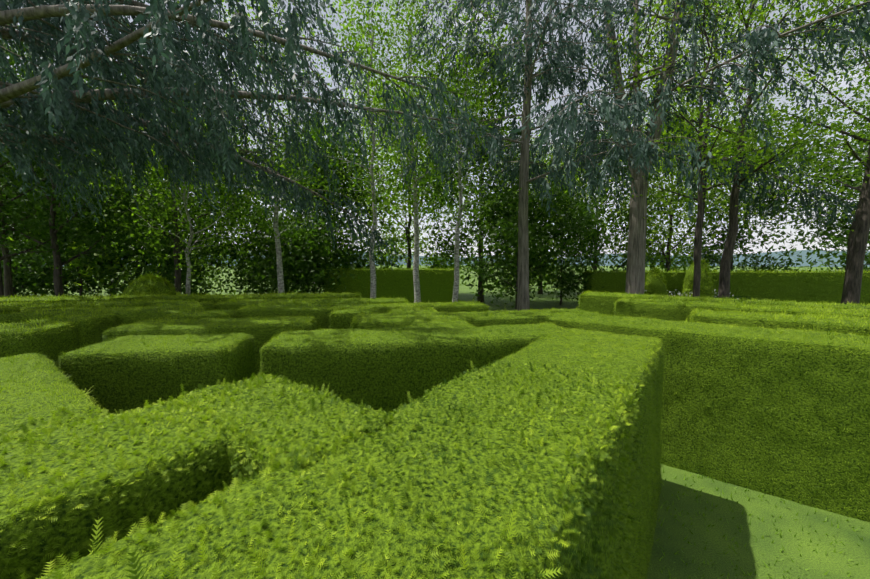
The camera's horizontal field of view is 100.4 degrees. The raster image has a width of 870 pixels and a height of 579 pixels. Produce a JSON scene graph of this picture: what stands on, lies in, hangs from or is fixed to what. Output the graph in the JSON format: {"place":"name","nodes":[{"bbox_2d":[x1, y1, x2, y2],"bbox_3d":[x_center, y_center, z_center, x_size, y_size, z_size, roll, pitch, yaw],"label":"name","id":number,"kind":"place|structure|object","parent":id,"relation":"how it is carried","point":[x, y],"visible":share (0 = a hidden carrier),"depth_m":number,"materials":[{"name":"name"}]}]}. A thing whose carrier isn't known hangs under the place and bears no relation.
{"place":"outdoors","nodes":[
{"label":"outdoors","id":0,"kind":"place"},
{"bbox_2d":[0,0,507,270],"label":"cedar tree","id":1,"kind":"object","parent":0,"point":[71,27],"depth_m":6.89,"materials":[{"name":"green plant"}]},
{"bbox_2d":[7,0,869,257],"label":"sky","id":2,"kind":"structure","parent":0,"point":[796,244],"materials":[{"name":"white"}]},
{"bbox_2d":[17,265,869,578],"bbox_3d":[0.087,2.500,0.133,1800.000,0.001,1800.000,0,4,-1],"label":"ground","id":3,"kind":"structure","parent":0,"point":[765,513],"depth_m":3.39,"materials":[{"name":"green plant"}]},
{"bbox_2d":[0,308,19,312],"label":"hedge","id":4,"kind":"object","parent":3,"relation":"on","point":[10,309],"visible":0.06,"depth_m":6.54,"materials":[{"name":"green plant"}]},
{"bbox_2d":[2,188,41,296],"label":"tree","id":5,"kind":"object","parent":3,"relation":"on","point":[23,272],"depth_m":22.65,"materials":[{"name":"green plant"}]},
{"bbox_2d":[0,323,80,371],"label":"hedge","id":6,"kind":"object","parent":3,"relation":"on","point":[46,342],"visible":0.21,"depth_m":4.62,"materials":[{"name":"green plant"}]},
{"bbox_2d":[0,185,87,296],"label":"shrub","id":7,"kind":"object","parent":3,"relation":"on","point":[20,288],"depth_m":19.82,"materials":[{"name":"green plant"}]},
{"bbox_2d":[0,130,102,296],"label":"tree","id":8,"kind":"object","parent":3,"relation":"on","point":[12,217],"depth_m":20.09,"materials":[{"name":"green plant"}]},
{"bbox_2d":[0,353,106,442],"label":"hedge","id":9,"kind":"object","parent":3,"relation":"on","point":[43,397],"visible":0.15,"depth_m":2.16,"materials":[{"name":"green plant"}]},
{"bbox_2d":[0,41,106,297],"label":"tree","id":10,"kind":"object","parent":3,"relation":"on","point":[31,214],"depth_m":14.52,"materials":[{"name":"green plant"}]},
{"bbox_2d":[0,23,130,296],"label":"tree","id":11,"kind":"object","parent":3,"relation":"on","point":[46,238],"depth_m":12.74,"materials":[{"name":"green plant"}]},
{"bbox_2d":[31,315,116,347],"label":"hedge","id":12,"kind":"object","parent":3,"relation":"on","point":[98,338],"visible":0.17,"depth_m":5.26,"materials":[{"name":"green plant"}]},
{"bbox_2d":[3,172,151,296],"bbox_3d":[-19.224,-2.739,19.197,6.836,7.879,7.251,0,4,-1],"label":"shrub","id":13,"kind":"object","parent":3,"relation":"on","point":[76,288],"depth_m":19.42,"materials":[{"name":"green plant"}]},
{"bbox_2d":[0,2,177,295],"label":"tree","id":14,"kind":"object","parent":3,"relation":"on","point":[88,222],"depth_m":12.77,"materials":[{"name":"green plant"}]},
{"bbox_2d":[0,301,195,310],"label":"hedge","id":15,"kind":"object","parent":3,"relation":"on","point":[95,306],"visible":0.08,"depth_m":7.06,"materials":[{"name":"green plant"}]},
{"bbox_2d":[0,306,202,326],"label":"hedge","id":16,"kind":"object","parent":3,"relation":"on","point":[121,316],"visible":0.19,"depth_m":5.78,"materials":[{"name":"green plant"}]},
{"bbox_2d":[1,81,216,295],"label":"tree","id":17,"kind":"object","parent":3,"relation":"on","point":[41,289],"depth_m":20.84,"materials":[{"name":"green plant"}]},
{"bbox_2d":[0,386,239,578],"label":"hedge","id":18,"kind":"object","parent":3,"relation":"on","point":[64,534],"visible":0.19,"depth_m":1.41,"materials":[{"name":"green plant"}]},
{"bbox_2d":[109,297,146,299],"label":"hedge","id":19,"kind":"object","parent":3,"relation":"on","point":[127,298],"visible":0.1,"depth_m":8.24,"materials":[{"name":"green plant"}]},
{"bbox_2d":[61,172,208,295],"bbox_3d":[-16.704,-2.757,20.126,6.533,8.482,7.866,0,4,-1],"label":"shrub","id":20,"kind":"object","parent":3,"relation":"on","point":[120,289],"depth_m":18.70,"materials":[{"name":"green plant"}]},
{"bbox_2d":[8,71,283,295],"bbox_3d":[-15.472,-4.764,20.523,13.022,12.324,12.557,0,4,-1],"label":"tree","id":21,"kind":"object","parent":3,"relation":"on","point":[77,264],"depth_m":19.23,"materials":[{"name":"green plant"}]},
{"bbox_2d":[120,272,179,295],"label":"ball bush","id":22,"kind":"object","parent":3,"relation":"on","point":[155,286],"depth_m":11.71,"materials":[{"name":"green plant"}]},
{"bbox_2d":[16,15,294,293],"bbox_3d":[-10.579,-4.632,14.949,9.738,12.206,8.618,0,4,-1],"label":"tree","id":23,"kind":"object","parent":3,"relation":"on","point":[148,205],"depth_m":15.02,"materials":[{"name":"green plant"}]},
{"bbox_2d":[60,333,255,414],"bbox_3d":[-2.698,1.367,3.731,1.524,1.720,0.928,-1,4,-9],"label":"hedge","id":24,"kind":"object","parent":3,"relation":"on","point":[190,373],"visible":0.4,"depth_m":3.31,"materials":[{"name":"green plant"}]},
{"bbox_2d":[63,24,278,294],"bbox_3d":[-8.917,-3.788,12.711,6.253,10.866,6.517,0,4,-1],"label":"birch tree","id":25,"kind":"object","parent":3,"relation":"on","point":[162,197],"depth_m":12.93,"materials":[{"name":"green plant"}]},
{"bbox_2d":[84,170,258,294],"bbox_3d":[-13.123,-2.305,17.996,7.427,7.497,7.537,0,4,-1],"label":"shrub","id":26,"kind":"object","parent":3,"relation":"on","point":[164,266],"depth_m":17.32,"materials":[{"name":"green plant"}]},
{"bbox_2d":[0,293,360,305],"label":"hedge","id":27,"kind":"object","parent":3,"relation":"on","point":[222,299],"visible":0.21,"depth_m":8.52,"materials":[{"name":"green plant"}]},
{"bbox_2d":[160,302,213,310],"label":"hedge","id":28,"kind":"object","parent":3,"relation":"on","point":[204,305],"visible":0.06,"depth_m":6.85,"materials":[{"name":"green plant"}]},
{"bbox_2d":[166,310,236,319],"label":"hedge","id":29,"kind":"object","parent":3,"relation":"on","point":[207,316],"visible":0.08,"depth_m":5.42,"materials":[{"name":"green plant"}]},
{"bbox_2d":[104,317,316,374],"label":"hedge","id":30,"kind":"object","parent":3,"relation":"on","point":[260,338],"visible":0.17,"depth_m":4.76,"materials":[{"name":"green plant"}]},
{"bbox_2d":[201,164,325,294],"bbox_3d":[-8.837,-2.719,19.668,7.305,7.680,7.161,0,4,-1],"label":"shrub","id":31,"kind":"object","parent":3,"relation":"on","point":[249,273],"depth_m":19.10,"materials":[{"name":"green plant"}]},
{"bbox_2d":[165,106,361,292],"bbox_3d":[-11.015,-5.524,25.017,13.851,13.461,11.165,0,4,-1],"label":"tree","id":32,"kind":"object","parent":3,"relation":"on","point":[232,234],"depth_m":23.57,"materials":[{"name":"green plant"}]},
{"bbox_2d":[178,0,350,293],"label":"birch tree","id":33,"kind":"object","parent":3,"relation":"on","point":[259,213],"depth_m":13.46,"materials":[{"name":"green plant"}]},
{"bbox_2d":[179,377,392,487],"bbox_3d":[-0.863,1.482,2.041,1.390,1.744,0.741,3,5,36],"label":"hedge","id":34,"kind":"object","parent":3,"relation":"on","point":[254,408],"visible":0.25,"depth_m":1.76,"materials":[{"name":"green plant"}]},
{"bbox_2d":[214,298,404,310],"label":"hedge","id":35,"kind":"object","parent":3,"relation":"on","point":[222,307],"visible":0.15,"depth_m":7.69,"materials":[{"name":"green plant"}]},
{"bbox_2d":[234,191,388,293],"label":"shrub","id":36,"kind":"object","parent":3,"relation":"on","point":[306,288],"depth_m":18.49,"materials":[{"name":"green plant"}]},
{"bbox_2d":[222,97,431,293],"bbox_3d":[-6.624,-4.961,22.788,12.950,13.380,13.224,0,4,-1],"label":"tree","id":37,"kind":"object","parent":3,"relation":"on","point":[352,194],"depth_m":21.30,"materials":[{"name":"green plant"}]},
{"bbox_2d":[42,329,663,578],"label":"hedge","id":38,"kind":"object","parent":3,"relation":"on","point":[411,541],"visible":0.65,"depth_m":1.27,"materials":[{"name":"green plant"}]},
{"bbox_2d":[0,360,644,578],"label":"hedge foliage","id":39,"kind":"object","parent":38,"relation":"attached to","point":[98,547],"visible":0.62,"depth_m":1.47,"materials":[{"name":"green plant"}]},
{"bbox_2d":[330,309,377,328],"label":"hedge","id":40,"kind":"object","parent":3,"relation":"on","point":[343,320],"visible":0.12,"depth_m":5.94,"materials":[{"name":"green plant"}]},
{"bbox_2d":[237,301,488,329],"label":"hedge","id":41,"kind":"object","parent":3,"relation":"on","point":[324,319],"visible":0.17,"depth_m":6.36,"materials":[{"name":"green plant"}]},
{"bbox_2d":[276,0,462,298],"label":"birch tree","id":42,"kind":"object","parent":3,"relation":"on","point":[361,30],"depth_m":13.12,"materials":[{"name":"green plant"}]},
{"bbox_2d":[324,269,453,302],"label":"hedge","id":43,"kind":"object","parent":3,"relation":"on","point":[396,288],"visible":0.4,"depth_m":18.96,"materials":[{"name":"green plant"}]},
{"bbox_2d":[318,0,496,302],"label":"birch tree","id":44,"kind":"object","parent":3,"relation":"on","point":[402,68],"depth_m":14.70,"materials":[{"name":"green plant"}]},
{"bbox_2d":[391,307,433,312],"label":"hedge","id":45,"kind":"object","parent":3,"relation":"on","point":[411,310],"visible":0.02,"depth_m":6.01,"materials":[{"name":"green plant"}]},
{"bbox_2d":[332,55,496,285],"bbox_3d":[-3.163,-7.372,26.551,15.328,15.930,13.382,0,4,-1],"label":"tree","id":46,"kind":"object","parent":3,"relation":"on","point":[394,230],"depth_m":25.22,"materials":[{"name":"green plant"}]},
{"bbox_2d":[260,323,574,414],"bbox_3d":[-0.080,1.326,4.130,3.472,1.741,0.939,-1,4,-9],"label":"hedge","id":47,"kind":"object","parent":3,"relation":"on","point":[327,358],"visible":0.21,"depth_m":3.64,"materials":[{"name":"green plant"}]},
{"bbox_2d":[0,310,869,578],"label":"hedge foliage","id":48,"kind":"object","parent":3,"relation":"on","point":[655,486],"visible":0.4,"depth_m":3.62,"materials":[{"name":"green plant"}]},
{"bbox_2d":[0,267,869,370],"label":"hedge foliage","id":49,"kind":"object","parent":3,"relation":"on","point":[145,301],"visible":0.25,"depth_m":6.63,"materials":[{"name":"green plant"}]},
{"bbox_2d":[411,320,472,326],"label":"hedge","id":50,"kind":"object","parent":3,"relation":"on","point":[458,322],"visible":0.06,"depth_m":4.82,"materials":[{"name":"green plant"}]},
{"bbox_2d":[386,0,542,301],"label":"birch tree","id":51,"kind":"object","parent":3,"relation":"on","point":[465,86],"depth_m":13.80,"materials":[{"name":"green plant"}]},
{"bbox_2d":[358,9,588,303],"bbox_3d":[1.853,-6.898,21.834,13.610,16.377,12.477,0,4,-1],"label":"tree","id":52,"kind":"object","parent":3,"relation":"on","point":[498,97],"depth_m":20.00,"materials":[{"name":"green plant"}]},
{"bbox_2d":[352,309,599,328],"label":"hedge","id":53,"kind":"object","parent":3,"relation":"on","point":[522,320],"visible":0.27,"depth_m":5.31,"materials":[{"name":"green plant"}]},
{"bbox_2d":[454,176,588,309],"bbox_3d":[4.599,-2.140,18.589,7.217,7.214,6.999,0,4,-1],"label":"shrub","id":54,"kind":"object","parent":3,"relation":"on","point":[533,232],"depth_m":18.46,"materials":[{"name":"green plant"}]},
{"bbox_2d":[464,106,620,293],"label":"tree","id":55,"kind":"object","parent":3,"relation":"on","point":[564,191],"depth_m":27.34,"materials":[{"name":"green plant"}]},
{"bbox_2d":[383,0,711,310],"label":"cedar tree","id":56,"kind":"object","parent":3,"relation":"on","point":[592,174],"depth_m":12.29,"materials":[{"name":"green plant"}]},
{"bbox_2d":[508,184,626,304],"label":"shrub","id":57,"kind":"object","parent":3,"relation":"on","point":[572,284],"depth_m":19.93,"materials":[{"name":"green plant"}]},
{"bbox_2d":[538,117,687,271],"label":"tree","id":58,"kind":"object","parent":3,"relation":"on","point":[605,199],"depth_m":27.25,"materials":[{"name":"green plant"}]},
{"bbox_2d":[365,0,869,294],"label":"cedar tree","id":59,"kind":"object","parent":3,"relation":"on","point":[768,35],"depth_m":11.95,"materials":[{"name":"green plant"}]},
{"bbox_2d":[644,267,667,295],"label":"ball bush","id":60,"kind":"object","parent":3,"relation":"on","point":[657,290],"depth_m":16.90,"materials":[{"name":"green plant"}]},
{"bbox_2d":[592,81,771,271],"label":"tree","id":61,"kind":"object","parent":3,"relation":"on","point":[673,232],"depth_m":26.40,"materials":[{"name":"green plant"}]},
{"bbox_2d":[644,289,750,298],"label":"flowers","id":62,"kind":"object","parent":3,"relation":"on","point":[732,297],"depth_m":17.38,"materials":[{"name":"plant"}]},
{"bbox_2d":[681,257,715,297],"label":"ball bush","id":63,"kind":"object","parent":3,"relation":"on","point":[689,274],"depth_m":17.17,"materials":[{"name":"green plant"}]},
{"bbox_2d":[545,315,869,521],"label":"hedge","id":64,"kind":"object","parent":3,"relation":"on","point":[789,404],"visible":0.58,"depth_m":3.92,"materials":[{"name":"green plant"}]},
{"bbox_2d":[567,0,864,296],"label":"lime tree","id":65,"kind":"object","parent":3,"relation":"on","point":[736,138],"depth_m":12.45,"materials":[{"name":"green plant"}]},
{"bbox_2d":[579,292,869,315],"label":"hedge","id":66,"kind":"object","parent":3,"relation":"on","point":[592,307],"visible":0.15,"depth_m":8.77,"materials":[{"name":"green plant"}]},
{"bbox_2d":[584,271,869,304],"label":"hedge","id":67,"kind":"object","parent":3,"relation":"on","point":[790,280],"visible":0.31,"depth_m":18.28,"materials":[{"name":"green plant"}]},
{"bbox_2d":[615,0,844,261],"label":"lime tree","id":68,"kind":"object","parent":3,"relation":"on","point":[744,60],"depth_m":16.92,"materials":[{"name":"green plant"}]},
{"bbox_2d":[606,0,869,298],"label":"lime tree","id":69,"kind":"object","parent":3,"relation":"on","point":[818,146],"depth_m":13.00,"materials":[{"name":"green plant"}]},
{"bbox_2d":[615,299,869,320],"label":"hedge","id":70,"kind":"object","parent":3,"relation":"on","point":[627,310],"visible":0.21,"depth_m":6.82,"materials":[{"name":"green plant"}]},
{"bbox_2d":[668,79,859,271],"bbox_3d":[22.856,-6.737,27.159,10.877,16.150,12.098,0,4,-1],"label":"tree","id":71,"kind":"object","parent":3,"relation":"on","point":[718,247],"depth_m":25.85,"materials":[{"name":"green plant"}]},
{"bbox_2d":[691,309,869,335],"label":"hedge","id":72,"kind":"object","parent":3,"relation":"on","point":[715,318],"visible":0.12,"depth_m":4.97,"materials":[{"name":"green plant"}]},
{"bbox_2d":[693,0,869,303],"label":"lime tree","id":73,"kind":"object","parent":3,"relation":"on","point":[852,288],"depth_m":12.62,"materials":[{"name":"green plant"}]},
{"bbox_2d":[722,0,869,303],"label":"lime tree","id":74,"kind":"object","parent":3,"relation":"on","point":[840,136],"depth_m":14.22,"materials":[{"name":"green plant"}]},
{"bbox_2d":[758,35,869,271],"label":"tree","id":75,"kind":"object","parent":3,"relation":"on","point":[840,239],"depth_m":22.34,"materials":[{"name":"green plant"}]},
{"bbox_2d":[771,93,869,263],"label":"tree","id":76,"kind":"object","parent":3,"relation":"on","point":[818,235],"depth_m":23.76,"materials":[{"name":"green plant"}]},
{"bbox_2d":[808,314,869,319],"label":"hedge","id":77,"kind":"object","parent":3,"relation":"on","point":[836,316],"depth_m":5.44,"materials":[{"name":"green plant"}]},
{"bbox_2d":[19,250,869,266],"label":"hills","id":78,"kind":"structure","parent":0,"point":[803,253],"depth_m":213.60,"materials":[{"name":"green plant"}]},
{"bbox_2d":[650,468,862,578],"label":"grass","id":79,"kind":"structure","parent":0,"point":[762,537],"depth_m":3.37,"materials":[{"name":"green plant"}]}
]}

